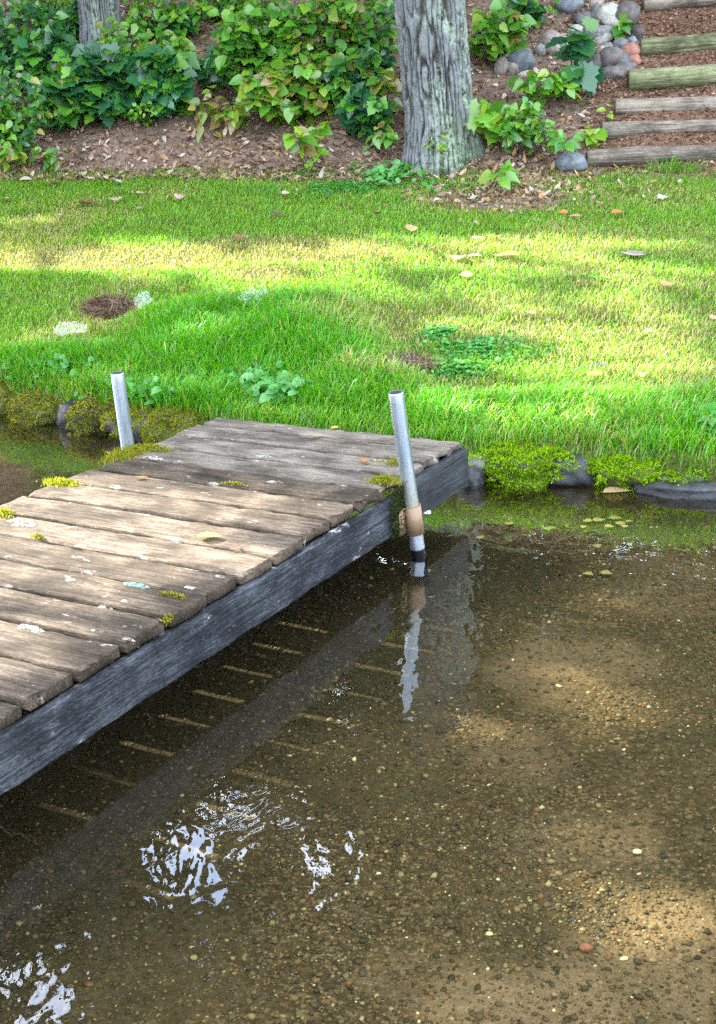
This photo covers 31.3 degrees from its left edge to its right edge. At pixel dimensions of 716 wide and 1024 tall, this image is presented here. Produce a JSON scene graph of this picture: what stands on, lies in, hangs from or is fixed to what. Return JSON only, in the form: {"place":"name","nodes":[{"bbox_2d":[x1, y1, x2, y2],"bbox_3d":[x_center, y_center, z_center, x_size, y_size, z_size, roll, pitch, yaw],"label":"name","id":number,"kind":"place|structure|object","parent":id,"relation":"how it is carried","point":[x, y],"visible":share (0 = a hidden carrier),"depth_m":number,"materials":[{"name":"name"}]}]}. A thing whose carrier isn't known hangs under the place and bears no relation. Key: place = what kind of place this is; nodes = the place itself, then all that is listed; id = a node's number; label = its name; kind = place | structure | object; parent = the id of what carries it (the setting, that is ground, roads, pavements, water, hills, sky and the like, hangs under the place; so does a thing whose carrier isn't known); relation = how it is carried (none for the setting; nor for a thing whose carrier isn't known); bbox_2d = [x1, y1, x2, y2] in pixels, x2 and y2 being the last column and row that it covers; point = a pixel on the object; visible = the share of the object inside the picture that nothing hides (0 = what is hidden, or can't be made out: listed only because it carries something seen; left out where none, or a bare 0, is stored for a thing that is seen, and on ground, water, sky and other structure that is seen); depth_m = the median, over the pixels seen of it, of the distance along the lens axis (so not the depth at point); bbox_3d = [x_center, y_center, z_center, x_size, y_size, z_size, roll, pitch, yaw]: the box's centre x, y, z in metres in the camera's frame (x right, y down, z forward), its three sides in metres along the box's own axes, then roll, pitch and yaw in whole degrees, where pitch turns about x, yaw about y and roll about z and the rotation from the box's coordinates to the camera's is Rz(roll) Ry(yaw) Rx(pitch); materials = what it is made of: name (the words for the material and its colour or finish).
{"place":"outdoors","nodes":[
{"label":"outdoors","id":0,"kind":"place"},
{"bbox_2d":[0,0,715,1023],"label":"ground","id":1,"kind":"structure","parent":0,"point":[30,458],"depth_m":3.80,"materials":[{"name":"soil"}]},
{"bbox_2d":[0,378,13,418],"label":"shore rock","id":2,"kind":"object","parent":1,"relation":"on","point":[6,396],"visible":0.2,"depth_m":7.30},
{"bbox_2d":[0,134,27,171],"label":"shrub","id":3,"kind":"object","parent":1,"relation":"on","point":[8,154],"visible":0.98,"depth_m":10.30,"materials":[{"name":"green plant"}]},
{"bbox_2d":[0,65,52,152],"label":"shrub","id":4,"kind":"object","parent":1,"relation":"on","point":[12,120],"visible":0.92,"depth_m":10.36,"materials":[{"name":"green plant"}]},
{"bbox_2d":[0,0,68,97],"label":"shrub","id":5,"kind":"object","parent":1,"relation":"on","point":[10,33],"visible":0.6,"depth_m":10.94,"materials":[{"name":"green plant"}]},
{"bbox_2d":[18,145,66,171],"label":"shrub","id":6,"kind":"object","parent":1,"relation":"on","point":[50,158],"visible":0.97,"depth_m":10.42,"materials":[{"name":"green plant"}]},
{"bbox_2d":[8,0,76,26],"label":"shrub","id":7,"kind":"object","parent":1,"relation":"on","point":[55,4],"visible":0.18,"depth_m":11.89,"materials":[{"name":"green plant"}]},
{"bbox_2d":[12,24,78,104],"bbox_3d":[-2.627,-3.810,10.943,0.585,0.669,0.636,-3,18,0],"label":"shrub","id":8,"kind":"object","parent":1,"relation":"on","point":[49,42],"visible":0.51,"depth_m":10.81,"materials":[{"name":"green plant"}]},
{"bbox_2d":[27,75,88,130],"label":"shrub","id":9,"kind":"object","parent":1,"relation":"on","point":[61,111],"visible":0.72,"depth_m":10.59,"materials":[{"name":"green plant"}]},
{"bbox_2d":[41,0,79,43],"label":"shrub","id":10,"kind":"object","parent":1,"relation":"on","point":[72,26],"visible":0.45,"depth_m":11.47,"materials":[{"name":"green plant"}]},
{"bbox_2d":[56,399,76,431],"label":"shore rock","id":11,"kind":"object","parent":1,"relation":"on","point":[61,421],"visible":0.29,"depth_m":6.94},
{"bbox_2d":[63,388,114,439],"bbox_3d":[-1.342,-0.537,6.938,0.362,0.270,0.496,5,20,22],"label":"shore rock","id":12,"kind":"object","parent":1,"relation":"on","point":[83,417],"visible":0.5,"depth_m":6.79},
{"bbox_2d":[51,39,148,128],"bbox_3d":[-2.107,-3.517,10.636,0.933,0.797,0.636,-3,18,0],"label":"shrub","id":13,"kind":"object","parent":1,"relation":"on","point":[100,79],"visible":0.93,"depth_m":10.53,"materials":[{"name":"green plant"}]},
{"bbox_2d":[77,0,125,46],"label":"oak tree","id":14,"kind":"object","parent":1,"relation":"on","point":[92,13],"visible":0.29,"depth_m":11.26,"materials":[{"name":"grey plant"}]},
{"bbox_2d":[94,16,151,69],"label":"shrub","id":15,"kind":"object","parent":1,"relation":"on","point":[123,42],"visible":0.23,"depth_m":10.75,"materials":[{"name":"green plant"}]},
{"bbox_2d":[99,401,153,442],"bbox_3d":[-1.126,-0.497,6.778,0.446,0.236,0.505,8,21,29],"label":"shore rock","id":16,"kind":"object","parent":1,"relation":"on","point":[109,423],"visible":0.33,"depth_m":6.63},
{"bbox_2d":[124,101,160,125],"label":"shrub","id":17,"kind":"object","parent":1,"relation":"on","point":[144,117],"visible":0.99,"depth_m":10.49,"materials":[{"name":"green plant"}]},
{"bbox_2d":[123,0,190,43],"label":"shrub","id":18,"kind":"object","parent":1,"relation":"on","point":[135,17],"visible":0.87,"depth_m":11.34,"materials":[{"name":"green plant"}]},
{"bbox_2d":[132,43,200,119],"bbox_3d":[-1.570,-3.533,10.594,0.559,0.660,0.597,-3,18,0],"label":"shrub","id":19,"kind":"object","parent":1,"relation":"on","point":[168,78],"visible":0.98,"depth_m":10.46,"materials":[{"name":"green plant"}]},
{"bbox_2d":[140,29,199,58],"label":"shrub","id":20,"kind":"object","parent":1,"relation":"on","point":[175,42],"visible":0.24,"depth_m":11.12,"materials":[{"name":"green plant"}]},
{"bbox_2d":[140,402,209,443],"bbox_3d":[-0.887,-0.452,6.620,0.459,0.265,0.518,6,20,23],"label":"shore rock","id":21,"kind":"object","parent":1,"relation":"on","point":[162,426],"visible":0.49,"depth_m":6.47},
{"bbox_2d":[159,0,211,38],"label":"shrub","id":22,"kind":"object","parent":1,"relation":"on","point":[195,16],"visible":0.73,"depth_m":11.36,"materials":[{"name":"green plant"}]},
{"bbox_2d":[192,41,227,91],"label":"shrub","id":23,"kind":"object","parent":1,"relation":"on","point":[206,74],"visible":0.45,"depth_m":10.75,"materials":[{"name":"green plant"}]},
{"bbox_2d":[196,122,226,142],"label":"shrub","id":24,"kind":"object","parent":1,"relation":"on","point":[200,129],"visible":0.96,"depth_m":10.42,"materials":[{"name":"green plant"}]},
{"bbox_2d":[188,85,250,134],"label":"shrub","id":25,"kind":"object","parent":1,"relation":"on","point":[233,116],"visible":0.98,"depth_m":10.51,"materials":[{"name":"green plant"}]},
{"bbox_2d":[0,371,468,794],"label":"dock","id":26,"kind":"object","parent":1,"relation":"on","point":[104,565],"visible":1,"depth_m":4.24,"materials":[{"name":"grey wood"}]},
{"bbox_2d":[194,532,220,536],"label":"fallen leaf","id":27,"kind":"object","parent":26,"relation":"on","point":[207,534],"visible":1,"depth_m":4.22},
{"bbox_2d":[190,0,290,23],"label":"shrub","id":28,"kind":"object","parent":1,"relation":"on","point":[235,6],"visible":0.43,"depth_m":11.54,"materials":[{"name":"green plant"}]},
{"bbox_2d":[199,0,308,104],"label":"shrub","id":29,"kind":"object","parent":1,"relation":"on","point":[239,39],"visible":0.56,"depth_m":10.45,"materials":[{"name":"green plant"}]},
{"bbox_2d":[76,284,445,373],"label":"dead grass","id":30,"kind":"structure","parent":1,"relation":"on","point":[108,306],"depth_m":7.87,"materials":[{"name":"brown plant"}]},
{"bbox_2d":[228,56,335,127],"bbox_3d":[-0.588,-3.353,10.365,0.909,0.627,0.532,-3,18,0],"label":"shrub","id":31,"kind":"object","parent":1,"relation":"on","point":[277,94],"visible":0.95,"depth_m":10.25,"materials":[{"name":"green plant"}]},
{"bbox_2d":[283,121,332,169],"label":"shrub","id":32,"kind":"object","parent":1,"relation":"on","point":[308,143],"visible":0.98,"depth_m":9.85,"materials":[{"name":"green plant"}]},
{"bbox_2d":[16,162,632,404],"bbox_3d":[-0.065,-1.673,8.242,3.680,1.048,4.321,3,19,16],"label":"clover","id":33,"kind":"object","parent":1,"relation":"on","point":[473,346],"visible":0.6,"depth_m":6.74,"materials":[{"name":"green plant"}]},
{"bbox_2d":[268,0,388,99],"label":"shrub","id":34,"kind":"object","parent":1,"relation":"on","point":[336,29],"visible":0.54,"depth_m":10.29,"materials":[{"name":"green plant"}]},
{"bbox_2d":[0,0,690,223],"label":"leaf litter","id":35,"kind":"object","parent":1,"relation":"on","point":[524,190],"visible":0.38,"depth_m":10.22,"materials":[{"name":"plant"}]},
{"bbox_2d":[317,47,385,111],"bbox_3d":[-0.047,-3.438,10.280,0.555,0.558,0.540,15,25,42],"label":"shrub","id":36,"kind":"object","parent":1,"relation":"on","point":[347,75],"visible":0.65,"depth_m":10.19,"materials":[{"name":"green plant"}]},
{"bbox_2d":[0,154,715,481],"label":"grass","id":37,"kind":"structure","parent":1,"relation":"on","point":[296,330],"depth_m":7.30,"materials":[{"name":"plant"}]},
{"bbox_2d":[459,270,471,276],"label":"fallen leaf","id":38,"kind":"object","parent":37,"relation":"on","point":[467,273],"visible":1,"depth_m":7.63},
{"bbox_2d":[495,250,520,255],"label":"fallen leaf","id":39,"kind":"object","parent":37,"relation":"on","point":[509,252],"visible":1,"depth_m":7.94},
{"bbox_2d":[587,370,603,375],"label":"fallen leaf","id":40,"kind":"object","parent":37,"relation":"on","point":[596,372],"visible":1,"depth_m":6.16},
{"bbox_2d":[621,250,647,254],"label":"fallen leaf","id":41,"kind":"object","parent":37,"relation":"on","point":[633,252],"visible":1,"depth_m":7.79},
{"bbox_2d":[0,145,715,436],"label":"weeds","id":42,"kind":"object","parent":1,"relation":"on","point":[271,385],"visible":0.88,"depth_m":6.63,"materials":[{"name":"green plant"}]},
{"bbox_2d":[326,0,393,23],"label":"shrub","id":43,"kind":"object","parent":1,"relation":"on","point":[375,6],"visible":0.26,"depth_m":11.27,"materials":[{"name":"green plant"}]},
{"bbox_2d":[333,81,394,148],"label":"shrub","id":44,"kind":"object","parent":1,"relation":"on","point":[364,108],"visible":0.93,"depth_m":10.07,"materials":[{"name":"green plant"}]},
{"bbox_2d":[348,3,398,94],"bbox_3d":[0.169,-3.763,10.434,0.502,0.699,0.546,-6,19,-10],"label":"shrub","id":45,"kind":"object","parent":1,"relation":"on","point":[375,32],"visible":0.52,"depth_m":10.31,"materials":[{"name":"green plant"}]},
{"bbox_2d":[357,66,402,112],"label":"shrub","id":46,"kind":"object","parent":1,"relation":"on","point":[391,82],"visible":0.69,"depth_m":10.09,"materials":[{"name":"green plant"}]},
{"bbox_2d":[365,121,399,152],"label":"shrub","id":47,"kind":"object","parent":1,"relation":"on","point":[379,137],"visible":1,"depth_m":9.94,"materials":[{"name":"green plant"}]},
{"bbox_2d":[405,224,417,230],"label":"fallen leaf","id":48,"kind":"object","parent":1,"relation":"on","point":[410,227],"visible":1,"depth_m":8.50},
{"bbox_2d":[422,135,447,158],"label":"shrub","id":49,"kind":"object","parent":1,"relation":"on","point":[441,147],"visible":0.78,"depth_m":9.73,"materials":[{"name":"green plant"}]},
{"bbox_2d":[394,0,485,176],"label":"oak tree","id":50,"kind":"object","parent":1,"relation":"on","point":[435,67],"visible":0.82,"depth_m":9.71,"materials":[{"name":"grey plant"}]},
{"bbox_2d":[465,445,491,489],"bbox_3d":[0.525,-0.211,5.759,0.212,0.210,0.320,-3,18,0],"label":"shore rock","id":51,"kind":"object","parent":1,"relation":"on","point":[477,462],"visible":0.53,"depth_m":5.63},
{"bbox_2d":[463,97,522,145],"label":"shrub","id":52,"kind":"object","parent":1,"relation":"on","point":[486,118],"visible":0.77,"depth_m":9.84,"materials":[{"name":"green plant"}]},
{"bbox_2d":[478,160,520,189],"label":"shrub","id":53,"kind":"object","parent":1,"relation":"on","point":[486,176],"visible":0.94,"depth_m":9.17,"materials":[{"name":"green plant"}]},
{"bbox_2d":[493,57,508,75],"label":"cobble","id":54,"kind":"object","parent":1,"relation":"on","point":[501,64],"visible":1,"depth_m":10.67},
{"bbox_2d":[468,0,535,64],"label":"shrub","id":55,"kind":"object","parent":1,"relation":"on","point":[500,40],"visible":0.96,"depth_m":10.62,"materials":[{"name":"green plant"}]},
{"bbox_2d":[508,61,518,74],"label":"cobble","id":56,"kind":"object","parent":1,"relation":"on","point":[513,68],"visible":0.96,"depth_m":10.67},
{"bbox_2d":[506,48,535,72],"bbox_3d":[1.364,-3.773,10.739,0.250,0.221,0.206,-2,18,3],"label":"cobble","id":57,"kind":"object","parent":1,"relation":"on","point":[523,59],"visible":0.81,"depth_m":10.66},
{"bbox_2d":[473,432,570,495],"bbox_3d":[0.703,-0.249,5.807,0.580,0.233,0.618,-3,18,0],"label":"moss","id":58,"kind":"object","parent":1,"relation":"on","point":[512,467],"visible":0.51,"depth_m":5.61,"materials":[{"name":"plant"}]},
{"bbox_2d":[491,96,565,157],"bbox_3d":[1.282,-2.910,9.699,0.534,0.464,0.538,-3,18,0],"label":"shrub","id":59,"kind":"object","parent":1,"relation":"on","point":[518,130],"visible":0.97,"depth_m":9.64,"materials":[{"name":"green plant"}]},
{"bbox_2d":[518,70,538,77],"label":"cobble","id":60,"kind":"object","parent":1,"relation":"on","point":[523,74],"visible":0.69,"depth_m":10.67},
{"bbox_2d":[503,0,559,28],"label":"shrub","id":61,"kind":"object","parent":1,"relation":"on","point":[532,9],"visible":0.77,"depth_m":10.95,"materials":[{"name":"green plant"}]},
{"bbox_2d":[506,70,568,111],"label":"shrub","id":62,"kind":"object","parent":1,"relation":"on","point":[528,87],"visible":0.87,"depth_m":10.13,"materials":[{"name":"green plant"}]},
{"bbox_2d":[533,43,546,55],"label":"cobble","id":63,"kind":"object","parent":1,"relation":"on","point":[539,50],"visible":0.98,"depth_m":10.80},
{"bbox_2d":[539,29,560,44],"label":"cobble","id":64,"kind":"object","parent":1,"relation":"on","point":[546,36],"visible":0.61,"depth_m":10.83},
{"bbox_2d":[546,44,560,53],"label":"cobble","id":65,"kind":"object","parent":1,"relation":"on","point":[552,49],"visible":0.44,"depth_m":10.77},
{"bbox_2d":[537,68,584,100],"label":"shrub","id":66,"kind":"object","parent":1,"relation":"on","point":[569,92],"visible":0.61,"depth_m":10.07,"materials":[{"name":"green plant"}]},
{"bbox_2d":[542,135,582,152],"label":"shrub","id":67,"kind":"object","parent":1,"relation":"on","point":[557,144],"visible":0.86,"depth_m":9.54,"materials":[{"name":"green plant"}]},
{"bbox_2d":[541,447,595,488],"bbox_3d":[0.965,-0.206,5.695,0.358,0.198,0.389,-3,18,0],"label":"shore rock","id":68,"kind":"object","parent":1,"relation":"on","point":[568,471],"visible":0.52,"depth_m":5.55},
{"bbox_2d":[555,0,584,13],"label":"cobble","id":69,"kind":"object","parent":1,"relation":"on","point":[567,6],"visible":0.88,"depth_m":11.22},
{"bbox_2d":[554,151,587,171],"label":"boulder","id":70,"kind":"object","parent":1,"relation":"on","point":[571,161],"visible":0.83,"depth_m":9.63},
{"bbox_2d":[544,16,598,65],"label":"shrub","id":71,"kind":"object","parent":1,"relation":"on","point":[578,46],"visible":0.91,"depth_m":10.17,"materials":[{"name":"green plant"}]},
{"bbox_2d":[567,24,582,35],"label":"cobble","id":72,"kind":"object","parent":1,"relation":"on","point":[578,27],"visible":0.44,"depth_m":10.94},
{"bbox_2d":[573,11,591,25],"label":"cobble","id":73,"kind":"object","parent":1,"relation":"on","point":[578,17],"visible":0.61,"depth_m":11.10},
{"bbox_2d":[560,57,606,95],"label":"shrub","id":74,"kind":"object","parent":1,"relation":"on","point":[589,76],"visible":1,"depth_m":10.07,"materials":[{"name":"green plant"}]},
{"bbox_2d":[579,943,593,951],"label":"pebble","id":75,"kind":"object","parent":1,"relation":"on","point":[586,947],"visible":1,"depth_m":2.85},
{"bbox_2d":[572,124,607,147],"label":"shrub","id":76,"kind":"object","parent":1,"relation":"on","point":[600,134],"visible":0.97,"depth_m":9.81,"materials":[{"name":"green plant"}]},
{"bbox_2d":[583,24,599,40],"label":"cobble","id":77,"kind":"object","parent":1,"relation":"on","point":[590,33],"visible":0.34,"depth_m":10.91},
{"bbox_2d":[586,53,601,66],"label":"cobble","id":78,"kind":"object","parent":1,"relation":"on","point":[596,59],"visible":0.39,"depth_m":10.54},
{"bbox_2d":[590,2,599,18],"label":"cobble","id":79,"kind":"object","parent":1,"relation":"on","point":[594,8],"visible":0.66,"depth_m":11.09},
{"bbox_2d":[587,0,603,7],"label":"cobble","id":80,"kind":"object","parent":1,"relation":"on","point":[593,2],"visible":0.62,"depth_m":11.24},
{"bbox_2d":[593,33,613,44],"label":"cobble","id":81,"kind":"object","parent":1,"relation":"on","point":[607,37],"visible":0.74,"depth_m":10.89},
{"bbox_2d":[595,25,612,36],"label":"cobble","id":82,"kind":"object","parent":1,"relation":"on","point":[601,30],"visible":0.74,"depth_m":10.89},
{"bbox_2d":[597,103,613,119],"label":"shrub","id":83,"kind":"object","parent":1,"relation":"on","point":[602,109],"visible":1,"depth_m":9.90,"materials":[{"name":"green plant"}]},
{"bbox_2d":[595,1,617,24],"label":"cobble","id":84,"kind":"object","parent":1,"relation":"on","point":[607,9],"visible":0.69,"depth_m":11.02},
{"bbox_2d":[602,16,618,26],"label":"cobble","id":85,"kind":"object","parent":1,"relation":"on","point":[612,21],"visible":0.62,"depth_m":11.02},
{"bbox_2d":[599,46,623,66],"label":"cobble","id":86,"kind":"object","parent":1,"relation":"on","point":[611,56],"visible":0.73,"depth_m":10.54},
{"bbox_2d":[603,66,624,78],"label":"cobble","id":87,"kind":"object","parent":1,"relation":"on","point":[613,72],"visible":0.77,"depth_m":10.46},
{"bbox_2d":[613,38,628,48],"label":"cobble","id":88,"kind":"object","parent":1,"relation":"on","point":[619,42],"visible":0.63,"depth_m":10.76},
{"bbox_2d":[582,452,662,496],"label":"moss","id":89,"kind":"object","parent":1,"relation":"on","point":[633,471],"visible":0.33,"depth_m":5.45,"materials":[{"name":"plant"}]},
{"bbox_2d":[612,13,636,38],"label":"shrub","id":90,"kind":"object","parent":1,"relation":"on","point":[623,25],"visible":0.94,"depth_m":10.86,"materials":[{"name":"green plant"}]},
{"bbox_2d":[615,61,637,75],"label":"cobble","id":91,"kind":"object","parent":1,"relation":"on","point":[625,66],"visible":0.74,"depth_m":10.49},
{"bbox_2d":[615,0,639,24],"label":"cobble","id":92,"kind":"object","parent":1,"relation":"on","point":[631,9],"visible":0.73,"depth_m":10.99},
{"bbox_2d":[621,42,640,55],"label":"cobble","id":93,"kind":"object","parent":1,"relation":"on","point":[631,48],"visible":0.64,"depth_m":10.64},
{"bbox_2d":[628,36,637,42],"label":"cobble","id":94,"kind":"object","parent":1,"relation":"on","point":[632,39],"visible":0.69,"depth_m":10.79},
{"bbox_2d":[630,54,640,64],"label":"cobble","id":95,"kind":"object","parent":1,"relation":"on","point":[635,58],"visible":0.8,"depth_m":10.56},
{"bbox_2d":[631,25,644,38],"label":"cobble","id":96,"kind":"object","parent":1,"relation":"on","point":[637,31],"visible":0.89,"depth_m":10.85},
{"bbox_2d":[581,0,715,176],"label":"mulch","id":97,"kind":"object","parent":1,"relation":"on","point":[704,27],"visible":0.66,"depth_m":10.25,"materials":[{"name":"brown plant"}]},
{"bbox_2d":[586,145,715,166],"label":"log step","id":98,"kind":"object","parent":1,"relation":"on","point":[622,156],"visible":0.96,"depth_m":9.63,"materials":[{"name":"wood"}]},
{"bbox_2d":[601,119,715,138],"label":"log step","id":99,"kind":"object","parent":1,"relation":"on","point":[618,129],"visible":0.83,"depth_m":9.88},
{"bbox_2d":[614,96,715,115],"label":"log step","id":100,"kind":"object","parent":1,"relation":"on","point":[623,106],"visible":0.91,"depth_m":10.03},
{"bbox_2d":[627,64,715,89],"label":"log step","id":101,"kind":"object","parent":1,"relation":"on","point":[672,77],"visible":0.99,"depth_m":10.24,"materials":[{"name":"wood"}]},
{"bbox_2d":[639,33,715,55],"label":"log step","id":102,"kind":"object","parent":1,"relation":"on","point":[675,44],"visible":0.99,"depth_m":10.61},
{"bbox_2d":[642,0,715,11],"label":"log step","id":103,"kind":"object","parent":1,"relation":"on","point":[652,5],"visible":1,"depth_m":11.08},
{"bbox_2d":[652,461,710,485],"bbox_3d":[1.435,-0.203,5.579,0.478,0.242,0.538,-3,18,0],"label":"shore rock","id":104,"kind":"object","parent":1,"relation":"on","point":[680,476],"visible":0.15,"depth_m":5.38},
{"bbox_2d":[0,502,715,1023],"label":"gravel","id":105,"kind":"structure","parent":0,"point":[410,886],"depth_m":3.38,"materials":[{"name":"gravel"}]},
{"label":"water","id":106,"kind":"structure","parent":0,"visible":0},
{"bbox_2d":[5,387,62,428],"bbox_3d":[-1.748,-0.607,7.229,0.482,0.222,0.526,-3,18,0],"label":"shore rock","id":107,"kind":"object","parent":106,"relation":"in","point":[33,409],"visible":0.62,"depth_m":7.08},
{"bbox_2d":[600,487,630,492],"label":"fallen leaf","id":108,"kind":"object","parent":106,"relation":"on","point":[612,489],"visible":1,"depth_m":5.46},
{"bbox_2d":[631,479,715,502],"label":"shore rock","id":109,"kind":"object","parent":106,"relation":"in","point":[704,491],"visible":0.78,"depth_m":5.34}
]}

